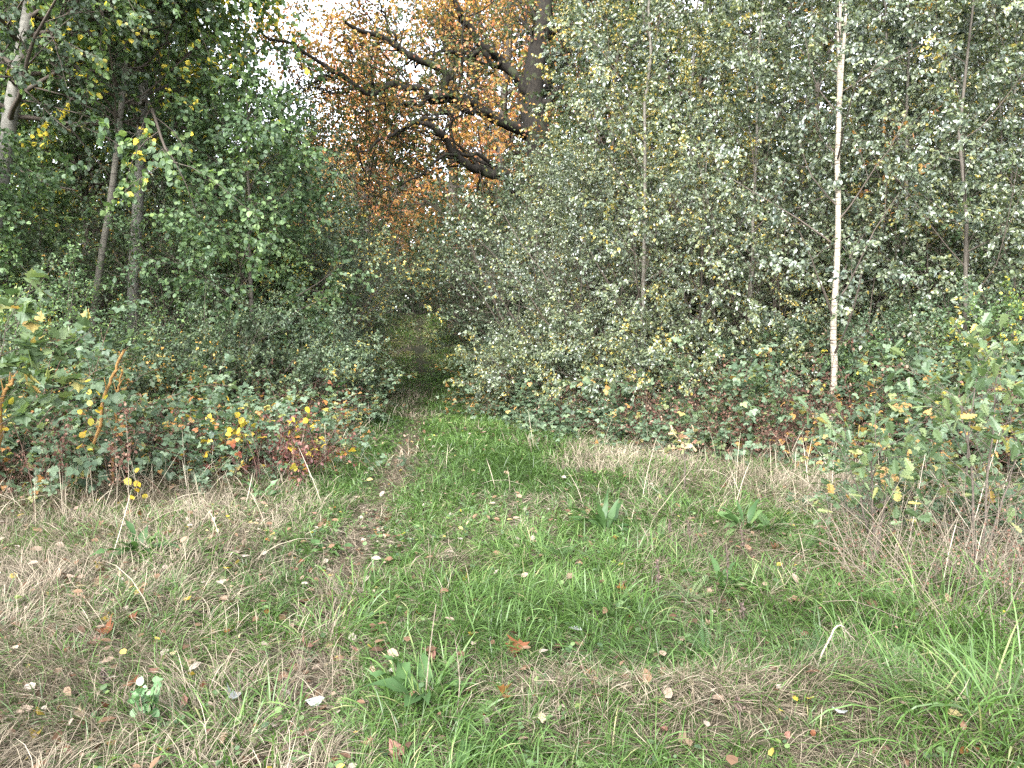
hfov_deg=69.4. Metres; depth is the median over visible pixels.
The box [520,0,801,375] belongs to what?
birch tree
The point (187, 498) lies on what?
dead flower stalk
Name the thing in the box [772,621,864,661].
ragwort plant
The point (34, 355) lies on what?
maple sapling
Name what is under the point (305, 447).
red thicket
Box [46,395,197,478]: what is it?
dead bracken
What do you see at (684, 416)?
bramble bush
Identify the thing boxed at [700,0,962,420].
birch tree
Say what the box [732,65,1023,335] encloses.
leafy shrub
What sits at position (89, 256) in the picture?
leafy shrub
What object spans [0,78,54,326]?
hazel tree
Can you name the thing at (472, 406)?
bramble bush
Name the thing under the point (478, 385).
bramble bush
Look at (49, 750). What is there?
fallen leaf
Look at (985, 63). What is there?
birch tree
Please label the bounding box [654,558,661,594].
seed spike
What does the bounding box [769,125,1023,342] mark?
leafy shrub
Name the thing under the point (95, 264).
leafy shrub
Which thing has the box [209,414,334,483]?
dead bracken
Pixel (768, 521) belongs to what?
ragwort plant
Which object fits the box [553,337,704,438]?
bramble bush
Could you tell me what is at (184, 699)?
fallen leaf
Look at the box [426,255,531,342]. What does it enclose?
leafy shrub
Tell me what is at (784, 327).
leafy shrub
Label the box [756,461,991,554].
dead stalk tangle
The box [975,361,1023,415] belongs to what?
bramble bush
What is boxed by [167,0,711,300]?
oak tree
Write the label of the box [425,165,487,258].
autumn tree
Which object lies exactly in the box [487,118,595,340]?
birch tree
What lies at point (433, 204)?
leafy shrub
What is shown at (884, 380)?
bramble bush
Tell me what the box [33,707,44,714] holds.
fallen leaf
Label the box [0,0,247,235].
poplar tree
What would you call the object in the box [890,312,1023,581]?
oak sapling
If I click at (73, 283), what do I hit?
leafy shrub
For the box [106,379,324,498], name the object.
bramble bush
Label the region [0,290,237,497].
bramble bush
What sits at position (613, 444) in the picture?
trailing bramble
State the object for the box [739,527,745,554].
seed spike
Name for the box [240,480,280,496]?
dock plant
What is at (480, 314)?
leafy shrub
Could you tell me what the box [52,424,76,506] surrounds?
dead flower stalk
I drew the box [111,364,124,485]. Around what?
mossy stem
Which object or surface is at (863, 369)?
bramble bush
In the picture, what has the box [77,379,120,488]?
yellow spray
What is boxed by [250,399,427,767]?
path
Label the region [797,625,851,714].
bent stick
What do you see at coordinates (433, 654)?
fallen leaf
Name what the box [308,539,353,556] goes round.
dock plant
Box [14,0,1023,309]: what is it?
sky
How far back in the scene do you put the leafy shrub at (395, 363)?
21.71 m
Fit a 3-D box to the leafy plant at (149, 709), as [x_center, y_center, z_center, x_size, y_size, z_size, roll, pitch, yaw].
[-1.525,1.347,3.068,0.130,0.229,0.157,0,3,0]
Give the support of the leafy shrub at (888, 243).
on the ground at (420, 349)
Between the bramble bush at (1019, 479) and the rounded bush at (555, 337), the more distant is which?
the rounded bush at (555, 337)
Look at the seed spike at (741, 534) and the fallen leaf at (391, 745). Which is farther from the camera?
the seed spike at (741, 534)
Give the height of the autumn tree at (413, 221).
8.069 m
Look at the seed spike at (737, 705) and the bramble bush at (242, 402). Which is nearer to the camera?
the seed spike at (737, 705)
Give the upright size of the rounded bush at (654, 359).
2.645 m
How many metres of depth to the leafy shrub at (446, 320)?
22.85 m
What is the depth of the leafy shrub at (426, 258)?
25.18 m
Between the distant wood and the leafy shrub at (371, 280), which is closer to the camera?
the leafy shrub at (371, 280)
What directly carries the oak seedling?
on the ground at (420, 349)
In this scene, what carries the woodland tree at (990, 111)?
on the ground at (420, 349)
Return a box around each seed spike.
[99,667,108,699]
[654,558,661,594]
[667,517,671,550]
[685,520,691,540]
[723,545,729,582]
[732,696,745,719]
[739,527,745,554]
[739,601,747,618]
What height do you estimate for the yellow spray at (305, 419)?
0.846 m
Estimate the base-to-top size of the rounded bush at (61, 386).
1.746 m
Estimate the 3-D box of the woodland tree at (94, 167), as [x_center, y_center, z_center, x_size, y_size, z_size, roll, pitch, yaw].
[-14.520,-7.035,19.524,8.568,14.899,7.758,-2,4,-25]
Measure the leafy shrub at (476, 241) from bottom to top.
7.405 m
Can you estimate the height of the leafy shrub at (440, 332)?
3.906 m
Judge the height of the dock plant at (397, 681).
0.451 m
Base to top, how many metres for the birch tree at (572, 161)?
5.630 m
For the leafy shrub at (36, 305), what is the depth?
9.29 m
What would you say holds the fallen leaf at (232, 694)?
on the grass at (524, 599)
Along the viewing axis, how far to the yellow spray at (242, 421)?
7.92 m
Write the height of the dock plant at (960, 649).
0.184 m
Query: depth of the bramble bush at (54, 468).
7.54 m
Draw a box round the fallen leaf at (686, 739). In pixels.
[678,730,691,744]
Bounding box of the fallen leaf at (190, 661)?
[183,657,195,666]
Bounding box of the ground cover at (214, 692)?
[0,428,1023,767]
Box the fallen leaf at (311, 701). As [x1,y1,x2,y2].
[305,696,324,705]
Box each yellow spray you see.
[0,397,34,512]
[76,429,111,489]
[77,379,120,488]
[124,468,161,499]
[225,428,257,487]
[227,412,259,476]
[288,407,316,469]
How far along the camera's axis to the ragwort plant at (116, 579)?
4.57 m
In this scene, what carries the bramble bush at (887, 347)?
on the ground at (420, 349)
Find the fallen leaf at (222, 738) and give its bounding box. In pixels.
[219,732,227,743]
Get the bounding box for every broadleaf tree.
[0,0,275,348]
[0,18,128,280]
[45,1,268,326]
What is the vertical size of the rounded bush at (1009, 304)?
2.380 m
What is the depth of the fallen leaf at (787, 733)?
2.85 m
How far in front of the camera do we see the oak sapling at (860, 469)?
5.16 m
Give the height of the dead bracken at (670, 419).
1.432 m
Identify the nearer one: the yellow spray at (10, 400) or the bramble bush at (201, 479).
the yellow spray at (10, 400)
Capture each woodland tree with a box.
[0,7,236,335]
[0,97,159,282]
[4,32,130,347]
[54,8,265,334]
[501,0,693,315]
[506,0,750,309]
[563,0,865,330]
[628,0,982,341]
[639,0,893,331]
[780,2,1023,318]
[789,0,1023,322]
[864,0,1023,299]
[910,15,1023,269]
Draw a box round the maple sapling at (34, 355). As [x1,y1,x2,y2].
[0,268,93,436]
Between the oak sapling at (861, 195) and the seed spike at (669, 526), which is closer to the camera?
the seed spike at (669, 526)
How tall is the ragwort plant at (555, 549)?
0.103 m
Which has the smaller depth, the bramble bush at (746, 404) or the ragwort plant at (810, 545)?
the ragwort plant at (810, 545)
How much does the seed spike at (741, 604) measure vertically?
0.169 m
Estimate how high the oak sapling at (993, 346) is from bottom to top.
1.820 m
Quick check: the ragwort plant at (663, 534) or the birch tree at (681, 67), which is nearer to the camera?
the ragwort plant at (663, 534)
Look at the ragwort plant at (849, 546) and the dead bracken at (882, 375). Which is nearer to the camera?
the ragwort plant at (849, 546)
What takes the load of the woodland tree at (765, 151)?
on the ground at (420, 349)
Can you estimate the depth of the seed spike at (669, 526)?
5.49 m
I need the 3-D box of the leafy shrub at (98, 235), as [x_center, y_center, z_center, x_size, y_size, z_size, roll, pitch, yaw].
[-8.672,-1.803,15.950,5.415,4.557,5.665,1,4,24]
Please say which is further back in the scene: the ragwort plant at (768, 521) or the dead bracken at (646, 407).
the dead bracken at (646, 407)
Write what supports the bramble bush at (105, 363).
on the ground at (420, 349)
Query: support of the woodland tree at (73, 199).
on the ground at (420, 349)
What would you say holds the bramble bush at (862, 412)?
on the ground at (420, 349)
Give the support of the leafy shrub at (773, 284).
on the ground at (420, 349)
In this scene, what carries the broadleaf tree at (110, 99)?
on the ground at (420, 349)
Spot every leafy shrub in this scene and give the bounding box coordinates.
[0,145,167,357]
[0,160,203,358]
[0,190,220,365]
[0,241,83,392]
[0,241,225,391]
[0,278,204,372]
[17,147,327,371]
[32,98,417,396]
[91,134,454,393]
[101,253,327,398]
[137,250,365,377]
[232,294,396,409]
[283,213,413,336]
[288,190,448,349]
[290,197,408,304]
[297,265,385,384]
[304,224,413,285]
[341,260,390,327]
[348,285,409,363]
[349,276,399,330]
[354,120,660,365]
[361,129,671,366]
[363,238,433,311]
[366,351,408,386]
[371,163,534,366]
[376,211,483,313]
[376,269,407,312]
[390,246,470,312]
[400,172,536,304]
[406,225,490,277]
[410,139,770,392]
[416,155,658,361]
[416,234,670,335]
[419,241,526,367]
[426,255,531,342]
[430,256,564,367]
[437,249,602,374]
[477,284,670,390]
[517,62,831,328]
[520,135,871,379]
[582,298,714,399]
[618,55,992,336]
[625,142,1011,366]
[700,287,873,406]
[728,115,1015,374]
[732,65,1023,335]
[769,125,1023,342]
[784,137,1023,340]
[788,264,1021,407]
[867,248,1023,402]
[911,167,1023,332]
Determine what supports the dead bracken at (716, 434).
on the ground at (420, 349)
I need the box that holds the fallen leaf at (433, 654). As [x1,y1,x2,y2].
[428,649,435,658]
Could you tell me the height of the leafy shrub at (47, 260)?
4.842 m
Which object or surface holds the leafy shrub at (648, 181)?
on the ground at (420, 349)
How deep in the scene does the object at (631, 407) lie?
11.79 m
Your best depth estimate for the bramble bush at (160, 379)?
9.37 m
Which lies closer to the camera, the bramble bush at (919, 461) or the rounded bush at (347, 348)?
the bramble bush at (919, 461)
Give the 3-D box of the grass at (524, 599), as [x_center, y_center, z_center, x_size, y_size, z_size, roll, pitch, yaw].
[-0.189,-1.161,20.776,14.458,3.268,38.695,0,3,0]
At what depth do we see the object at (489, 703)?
3.21 m
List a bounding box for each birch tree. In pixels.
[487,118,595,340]
[490,0,688,368]
[517,133,639,377]
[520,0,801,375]
[580,0,847,341]
[607,5,828,396]
[627,0,899,393]
[680,0,946,338]
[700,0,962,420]
[742,0,972,343]
[759,0,1023,361]
[778,37,943,357]
[821,0,1023,390]
[875,1,1023,336]
[883,0,1023,323]
[884,7,1023,321]
[963,4,1023,288]
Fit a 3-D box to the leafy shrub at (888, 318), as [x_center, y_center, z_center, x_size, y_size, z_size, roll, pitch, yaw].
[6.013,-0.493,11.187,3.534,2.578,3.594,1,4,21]
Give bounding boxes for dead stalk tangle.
[748,473,1023,632]
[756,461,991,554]
[786,451,1023,606]
[788,468,1023,650]
[828,468,1023,612]
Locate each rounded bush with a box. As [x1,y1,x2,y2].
[0,315,200,417]
[0,325,152,429]
[64,317,267,411]
[86,297,367,422]
[160,290,382,393]
[177,294,405,418]
[436,306,624,390]
[443,300,631,414]
[477,285,733,418]
[522,281,820,421]
[608,296,831,414]
[676,298,908,422]
[752,295,1014,414]
[840,300,1023,411]
[862,272,1023,417]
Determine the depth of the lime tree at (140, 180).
12.67 m
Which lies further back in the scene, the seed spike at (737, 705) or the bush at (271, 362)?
the bush at (271, 362)
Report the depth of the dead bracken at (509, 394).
15.15 m
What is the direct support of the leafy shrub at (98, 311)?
on the ground at (420, 349)
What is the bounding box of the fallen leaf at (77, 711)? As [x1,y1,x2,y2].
[72,704,84,717]
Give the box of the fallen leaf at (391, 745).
[389,739,403,754]
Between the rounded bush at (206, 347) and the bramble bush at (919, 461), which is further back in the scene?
the rounded bush at (206, 347)
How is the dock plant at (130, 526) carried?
on the ground at (420, 349)
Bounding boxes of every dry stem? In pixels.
[906,456,924,555]
[930,470,990,560]
[956,432,999,580]
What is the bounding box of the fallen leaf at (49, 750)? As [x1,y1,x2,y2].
[46,748,57,759]
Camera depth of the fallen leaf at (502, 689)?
3.25 m
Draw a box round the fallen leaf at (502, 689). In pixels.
[498,683,511,699]
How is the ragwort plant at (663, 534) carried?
on the ground at (420, 349)
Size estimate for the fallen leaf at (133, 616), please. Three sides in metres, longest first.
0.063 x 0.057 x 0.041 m
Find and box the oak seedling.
[659,425,700,491]
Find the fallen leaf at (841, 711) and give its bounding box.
[833,707,847,712]
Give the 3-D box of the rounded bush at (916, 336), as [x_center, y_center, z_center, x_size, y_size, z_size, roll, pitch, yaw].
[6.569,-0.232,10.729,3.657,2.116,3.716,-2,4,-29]
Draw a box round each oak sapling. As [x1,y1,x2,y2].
[798,368,952,563]
[852,105,941,349]
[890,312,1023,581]
[917,317,1012,532]
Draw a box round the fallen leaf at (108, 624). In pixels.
[93,615,113,633]
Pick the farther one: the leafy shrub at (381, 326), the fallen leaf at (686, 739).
the leafy shrub at (381, 326)
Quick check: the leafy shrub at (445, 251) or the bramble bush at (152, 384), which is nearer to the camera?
the bramble bush at (152, 384)
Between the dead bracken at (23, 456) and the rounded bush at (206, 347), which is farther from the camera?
the rounded bush at (206, 347)
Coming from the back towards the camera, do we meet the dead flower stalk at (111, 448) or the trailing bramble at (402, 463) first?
the trailing bramble at (402, 463)
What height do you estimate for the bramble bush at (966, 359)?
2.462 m
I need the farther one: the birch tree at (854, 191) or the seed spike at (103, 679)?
the birch tree at (854, 191)
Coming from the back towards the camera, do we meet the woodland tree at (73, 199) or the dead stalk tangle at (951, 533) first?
the woodland tree at (73, 199)
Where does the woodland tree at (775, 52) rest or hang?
on the ground at (420, 349)
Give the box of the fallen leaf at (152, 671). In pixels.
[148,667,158,673]
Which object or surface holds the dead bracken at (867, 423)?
on the ground at (420, 349)
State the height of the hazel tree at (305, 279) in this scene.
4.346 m
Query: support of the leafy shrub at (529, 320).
on the ground at (420, 349)
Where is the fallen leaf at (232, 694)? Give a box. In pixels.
[227,684,245,698]
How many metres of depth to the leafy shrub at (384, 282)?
16.51 m
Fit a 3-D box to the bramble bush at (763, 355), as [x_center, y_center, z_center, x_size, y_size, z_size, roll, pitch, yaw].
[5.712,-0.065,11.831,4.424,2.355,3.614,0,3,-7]
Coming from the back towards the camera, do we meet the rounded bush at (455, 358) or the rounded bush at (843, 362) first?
the rounded bush at (455, 358)
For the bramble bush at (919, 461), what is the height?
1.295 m
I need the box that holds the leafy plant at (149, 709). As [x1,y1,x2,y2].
[127,676,163,732]
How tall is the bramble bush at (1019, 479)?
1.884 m
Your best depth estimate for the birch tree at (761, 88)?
11.42 m
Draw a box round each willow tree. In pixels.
[110,39,308,342]
[216,76,370,334]
[310,187,399,381]
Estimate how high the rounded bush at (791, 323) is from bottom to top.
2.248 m
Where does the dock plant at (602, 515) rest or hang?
on the ground at (420, 349)
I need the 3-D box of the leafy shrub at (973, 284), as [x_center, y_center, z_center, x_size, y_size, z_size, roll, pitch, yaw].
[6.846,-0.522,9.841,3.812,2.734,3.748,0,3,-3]
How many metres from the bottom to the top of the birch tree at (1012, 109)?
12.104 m
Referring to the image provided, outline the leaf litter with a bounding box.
[0,355,1020,767]
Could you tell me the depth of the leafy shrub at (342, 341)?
14.48 m
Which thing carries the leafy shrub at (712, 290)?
on the ground at (420, 349)
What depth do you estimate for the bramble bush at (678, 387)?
12.37 m
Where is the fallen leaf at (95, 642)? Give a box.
[87,634,100,647]
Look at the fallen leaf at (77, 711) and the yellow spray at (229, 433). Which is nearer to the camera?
the fallen leaf at (77, 711)
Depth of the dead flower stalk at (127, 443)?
6.58 m
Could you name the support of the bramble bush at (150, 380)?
on the ground at (420, 349)
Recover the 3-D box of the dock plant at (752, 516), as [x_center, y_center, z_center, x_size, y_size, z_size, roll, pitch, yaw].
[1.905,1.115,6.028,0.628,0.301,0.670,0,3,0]
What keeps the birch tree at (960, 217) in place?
on the ground at (420, 349)
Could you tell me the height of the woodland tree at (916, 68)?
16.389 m
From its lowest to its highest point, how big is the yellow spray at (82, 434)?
0.709 m
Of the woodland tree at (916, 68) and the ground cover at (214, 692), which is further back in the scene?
the woodland tree at (916, 68)
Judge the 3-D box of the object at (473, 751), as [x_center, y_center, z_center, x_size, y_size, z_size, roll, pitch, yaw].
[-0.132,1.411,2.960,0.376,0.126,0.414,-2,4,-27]
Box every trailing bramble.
[326,438,416,475]
[342,419,374,438]
[545,427,667,456]
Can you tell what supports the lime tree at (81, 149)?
on the ground at (420, 349)
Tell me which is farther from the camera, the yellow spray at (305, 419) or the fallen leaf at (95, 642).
the yellow spray at (305, 419)
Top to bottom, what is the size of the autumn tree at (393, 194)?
13.014 m
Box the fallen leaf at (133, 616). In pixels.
[127,611,137,620]
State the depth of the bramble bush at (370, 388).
14.25 m
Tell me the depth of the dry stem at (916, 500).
5.36 m
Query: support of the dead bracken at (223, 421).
on the ground at (420, 349)
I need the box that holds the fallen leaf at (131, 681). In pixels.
[124,675,137,685]
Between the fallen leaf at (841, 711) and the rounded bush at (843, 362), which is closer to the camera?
the fallen leaf at (841, 711)
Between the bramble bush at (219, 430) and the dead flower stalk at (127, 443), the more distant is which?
the bramble bush at (219, 430)
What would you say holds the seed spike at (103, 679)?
on the ground at (420, 349)
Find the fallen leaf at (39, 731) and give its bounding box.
[28,727,42,738]
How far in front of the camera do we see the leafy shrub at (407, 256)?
46.60 m
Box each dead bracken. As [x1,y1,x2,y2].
[0,395,124,493]
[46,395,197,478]
[57,397,214,480]
[164,397,275,453]
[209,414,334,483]
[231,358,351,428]
[251,417,361,475]
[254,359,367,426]
[480,364,565,415]
[530,369,629,424]
[535,377,620,430]
[575,367,710,436]
[593,380,717,443]
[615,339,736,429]
[635,366,781,454]
[671,337,844,439]
[678,387,811,461]
[703,379,853,466]
[720,314,954,428]
[721,366,873,455]
[772,386,931,467]
[795,371,931,440]
[799,319,1016,421]
[866,376,1021,471]
[899,314,1023,406]
[929,381,1023,471]
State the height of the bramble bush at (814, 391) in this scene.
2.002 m
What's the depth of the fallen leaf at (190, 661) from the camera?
3.54 m
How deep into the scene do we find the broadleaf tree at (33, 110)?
16.73 m
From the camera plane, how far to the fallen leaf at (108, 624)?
3.96 m
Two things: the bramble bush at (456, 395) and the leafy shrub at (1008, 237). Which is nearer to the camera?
the leafy shrub at (1008, 237)
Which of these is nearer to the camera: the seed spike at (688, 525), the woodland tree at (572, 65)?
the seed spike at (688, 525)
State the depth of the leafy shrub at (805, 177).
15.13 m
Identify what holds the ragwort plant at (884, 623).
on the ground at (420, 349)
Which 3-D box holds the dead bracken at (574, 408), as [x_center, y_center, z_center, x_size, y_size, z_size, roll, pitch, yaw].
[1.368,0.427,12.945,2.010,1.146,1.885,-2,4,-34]
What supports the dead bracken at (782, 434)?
on the ground at (420, 349)
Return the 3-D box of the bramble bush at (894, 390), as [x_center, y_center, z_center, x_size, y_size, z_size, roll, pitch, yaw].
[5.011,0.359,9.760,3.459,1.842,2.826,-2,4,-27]
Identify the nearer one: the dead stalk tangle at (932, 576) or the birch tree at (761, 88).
the dead stalk tangle at (932, 576)
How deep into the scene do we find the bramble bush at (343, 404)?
11.90 m
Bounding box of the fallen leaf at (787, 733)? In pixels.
[784,731,789,738]
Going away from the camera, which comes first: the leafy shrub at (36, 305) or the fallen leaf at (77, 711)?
the fallen leaf at (77, 711)
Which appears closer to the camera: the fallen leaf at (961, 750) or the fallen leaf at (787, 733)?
the fallen leaf at (961, 750)
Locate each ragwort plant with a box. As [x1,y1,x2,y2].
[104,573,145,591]
[543,542,576,556]
[641,517,685,539]
[662,574,714,607]
[677,618,743,659]
[751,513,788,532]
[771,521,824,557]
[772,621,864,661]
[823,531,880,555]
[848,607,923,642]
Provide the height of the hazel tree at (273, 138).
7.010 m
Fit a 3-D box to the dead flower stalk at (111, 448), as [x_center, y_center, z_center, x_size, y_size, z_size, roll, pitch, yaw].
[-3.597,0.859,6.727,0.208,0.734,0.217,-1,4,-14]
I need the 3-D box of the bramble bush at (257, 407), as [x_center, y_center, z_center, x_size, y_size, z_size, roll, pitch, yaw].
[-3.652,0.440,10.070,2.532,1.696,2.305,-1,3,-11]
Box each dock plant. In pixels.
[88,516,180,560]
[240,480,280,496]
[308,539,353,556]
[364,605,468,706]
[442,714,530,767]
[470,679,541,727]
[568,490,646,535]
[681,553,756,590]
[712,498,791,539]
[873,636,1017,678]
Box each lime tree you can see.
[0,0,326,339]
[0,4,138,264]
[3,0,263,337]
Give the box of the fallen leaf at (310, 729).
[296,727,315,738]
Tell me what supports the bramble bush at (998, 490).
on the ground at (420, 349)
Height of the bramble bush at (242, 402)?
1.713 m
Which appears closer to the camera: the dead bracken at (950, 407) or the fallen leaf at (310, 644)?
the fallen leaf at (310, 644)
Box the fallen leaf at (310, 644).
[302,631,318,646]
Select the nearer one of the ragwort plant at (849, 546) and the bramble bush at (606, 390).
the ragwort plant at (849, 546)
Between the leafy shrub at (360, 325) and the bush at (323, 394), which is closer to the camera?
the bush at (323, 394)
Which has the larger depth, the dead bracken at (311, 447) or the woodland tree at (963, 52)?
the woodland tree at (963, 52)
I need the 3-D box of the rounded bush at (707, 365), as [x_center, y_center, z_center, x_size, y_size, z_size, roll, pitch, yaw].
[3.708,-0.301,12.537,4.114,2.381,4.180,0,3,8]
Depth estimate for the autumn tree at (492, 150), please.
44.88 m
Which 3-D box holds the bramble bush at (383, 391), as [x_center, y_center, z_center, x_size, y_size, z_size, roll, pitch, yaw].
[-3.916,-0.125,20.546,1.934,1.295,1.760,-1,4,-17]
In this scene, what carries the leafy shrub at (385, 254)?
on the ground at (420, 349)
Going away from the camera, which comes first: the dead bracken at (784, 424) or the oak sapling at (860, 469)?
the oak sapling at (860, 469)
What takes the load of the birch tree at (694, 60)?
on the ground at (420, 349)
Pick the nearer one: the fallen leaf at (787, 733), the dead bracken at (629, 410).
the fallen leaf at (787, 733)
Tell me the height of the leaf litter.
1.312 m
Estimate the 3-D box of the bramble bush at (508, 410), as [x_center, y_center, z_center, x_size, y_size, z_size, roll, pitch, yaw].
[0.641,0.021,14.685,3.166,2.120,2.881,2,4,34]
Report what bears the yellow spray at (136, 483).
on the ground at (420, 349)
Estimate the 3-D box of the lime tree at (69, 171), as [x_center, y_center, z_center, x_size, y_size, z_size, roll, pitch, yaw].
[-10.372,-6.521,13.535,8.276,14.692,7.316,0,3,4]
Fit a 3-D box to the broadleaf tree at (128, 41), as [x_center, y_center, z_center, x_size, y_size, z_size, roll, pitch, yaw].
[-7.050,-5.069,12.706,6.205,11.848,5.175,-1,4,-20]
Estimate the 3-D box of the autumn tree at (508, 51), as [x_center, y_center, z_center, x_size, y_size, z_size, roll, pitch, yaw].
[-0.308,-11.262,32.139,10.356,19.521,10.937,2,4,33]
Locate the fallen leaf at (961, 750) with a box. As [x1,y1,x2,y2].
[959,746,967,753]
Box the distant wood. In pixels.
[15,128,948,313]
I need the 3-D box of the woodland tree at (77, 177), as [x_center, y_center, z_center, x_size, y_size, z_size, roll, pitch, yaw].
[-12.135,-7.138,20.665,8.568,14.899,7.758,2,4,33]
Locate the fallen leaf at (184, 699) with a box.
[180,694,187,707]
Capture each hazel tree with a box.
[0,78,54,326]
[0,107,109,344]
[109,31,377,414]
[188,210,321,380]
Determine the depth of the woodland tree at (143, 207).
25.22 m
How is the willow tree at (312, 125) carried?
on the ground at (420, 349)
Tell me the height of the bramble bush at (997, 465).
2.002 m
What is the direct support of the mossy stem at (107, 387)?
on the ground at (420, 349)
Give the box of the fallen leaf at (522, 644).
[505,634,528,656]
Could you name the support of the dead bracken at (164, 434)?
on the ground at (420, 349)
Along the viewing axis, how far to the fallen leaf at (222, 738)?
2.90 m
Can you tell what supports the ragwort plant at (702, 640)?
on the ground at (420, 349)
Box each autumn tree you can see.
[273,170,334,245]
[288,52,439,334]
[293,6,467,317]
[326,0,531,328]
[356,192,429,313]
[390,0,607,252]
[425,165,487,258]
[444,0,664,198]
[462,71,527,241]
[494,0,730,215]
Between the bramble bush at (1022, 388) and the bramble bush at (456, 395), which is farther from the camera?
the bramble bush at (456, 395)
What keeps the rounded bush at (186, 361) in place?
on the ground at (420, 349)
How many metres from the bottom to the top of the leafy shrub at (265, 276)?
5.696 m
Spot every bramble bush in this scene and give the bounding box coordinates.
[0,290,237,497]
[0,321,192,496]
[0,335,127,465]
[0,358,227,504]
[30,340,245,473]
[35,338,197,445]
[65,350,318,465]
[92,342,282,450]
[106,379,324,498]
[126,327,286,419]
[145,380,355,485]
[153,355,338,467]
[189,366,376,459]
[241,375,387,446]
[277,364,402,429]
[327,353,419,409]
[346,361,404,394]
[431,350,518,406]
[436,362,546,421]
[456,360,504,395]
[458,332,583,426]
[497,355,632,431]
[516,337,671,444]
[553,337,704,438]
[566,374,730,454]
[577,331,829,456]
[595,337,836,464]
[599,308,773,431]
[633,342,833,462]
[667,332,884,441]
[723,336,847,457]
[735,308,929,426]
[741,340,998,469]
[756,342,1023,465]
[757,359,925,458]
[784,406,982,547]
[814,312,1023,473]
[816,397,1023,548]
[817,334,1023,496]
[820,301,1023,421]
[843,342,1023,466]
[885,418,1023,562]
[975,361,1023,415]
[1001,405,1023,493]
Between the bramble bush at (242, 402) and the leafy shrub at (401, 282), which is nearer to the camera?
the bramble bush at (242, 402)
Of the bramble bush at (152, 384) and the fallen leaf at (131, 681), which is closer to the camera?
the fallen leaf at (131, 681)
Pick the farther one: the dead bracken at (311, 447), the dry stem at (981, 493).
the dead bracken at (311, 447)
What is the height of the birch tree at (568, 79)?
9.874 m
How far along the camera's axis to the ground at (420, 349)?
3.99 m
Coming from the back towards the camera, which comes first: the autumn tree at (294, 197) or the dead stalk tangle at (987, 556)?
the autumn tree at (294, 197)
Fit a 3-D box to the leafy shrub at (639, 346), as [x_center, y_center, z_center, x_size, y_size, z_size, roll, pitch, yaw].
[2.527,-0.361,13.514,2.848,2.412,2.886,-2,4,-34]
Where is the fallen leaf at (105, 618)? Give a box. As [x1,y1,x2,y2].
[101,613,113,622]
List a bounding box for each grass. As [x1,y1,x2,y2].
[0,313,1023,767]
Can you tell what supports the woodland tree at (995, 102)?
on the ground at (420, 349)
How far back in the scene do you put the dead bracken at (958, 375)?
10.03 m
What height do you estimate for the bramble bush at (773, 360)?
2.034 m
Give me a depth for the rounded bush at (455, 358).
17.11 m
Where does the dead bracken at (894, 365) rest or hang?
on the ground at (420, 349)
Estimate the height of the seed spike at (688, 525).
0.234 m
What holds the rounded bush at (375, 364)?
on the ground at (420, 349)
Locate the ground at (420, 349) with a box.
[0,309,1022,767]
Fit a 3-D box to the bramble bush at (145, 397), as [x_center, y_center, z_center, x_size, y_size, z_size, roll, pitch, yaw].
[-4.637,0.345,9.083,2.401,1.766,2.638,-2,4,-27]
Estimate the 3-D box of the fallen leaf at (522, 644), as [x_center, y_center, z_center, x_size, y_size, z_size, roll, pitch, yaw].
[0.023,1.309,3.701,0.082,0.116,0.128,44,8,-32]
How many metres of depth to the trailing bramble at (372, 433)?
12.55 m
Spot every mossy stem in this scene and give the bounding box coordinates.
[0,364,19,446]
[88,349,124,479]
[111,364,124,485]
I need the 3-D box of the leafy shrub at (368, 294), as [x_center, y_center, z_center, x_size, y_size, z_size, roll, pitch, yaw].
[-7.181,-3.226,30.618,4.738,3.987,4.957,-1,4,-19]
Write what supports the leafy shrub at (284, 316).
on the ground at (420, 349)
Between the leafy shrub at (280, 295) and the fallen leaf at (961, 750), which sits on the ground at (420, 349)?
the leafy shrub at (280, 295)
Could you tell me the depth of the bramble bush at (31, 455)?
7.69 m
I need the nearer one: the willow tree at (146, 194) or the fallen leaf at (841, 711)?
the fallen leaf at (841, 711)
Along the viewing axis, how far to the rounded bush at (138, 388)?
10.27 m
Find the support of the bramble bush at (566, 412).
on the ground at (420, 349)
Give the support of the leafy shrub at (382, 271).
on the ground at (420, 349)
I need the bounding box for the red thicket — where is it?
[202,401,359,490]
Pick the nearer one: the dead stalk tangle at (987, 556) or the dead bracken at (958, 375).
the dead stalk tangle at (987, 556)
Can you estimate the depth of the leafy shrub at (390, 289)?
41.33 m
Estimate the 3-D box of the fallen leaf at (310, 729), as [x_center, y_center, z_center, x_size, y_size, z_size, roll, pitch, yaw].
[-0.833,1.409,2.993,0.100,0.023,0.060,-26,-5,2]
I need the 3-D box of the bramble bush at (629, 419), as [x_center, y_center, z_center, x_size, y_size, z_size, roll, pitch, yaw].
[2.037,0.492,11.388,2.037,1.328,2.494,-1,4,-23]
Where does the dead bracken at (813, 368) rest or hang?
on the ground at (420, 349)
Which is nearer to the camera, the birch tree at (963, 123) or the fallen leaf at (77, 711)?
the fallen leaf at (77, 711)
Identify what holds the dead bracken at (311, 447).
on the ground at (420, 349)
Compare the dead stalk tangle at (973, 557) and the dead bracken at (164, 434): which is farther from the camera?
the dead bracken at (164, 434)
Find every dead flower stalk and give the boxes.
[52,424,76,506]
[105,439,130,504]
[113,394,143,509]
[178,459,193,538]
[449,626,467,714]

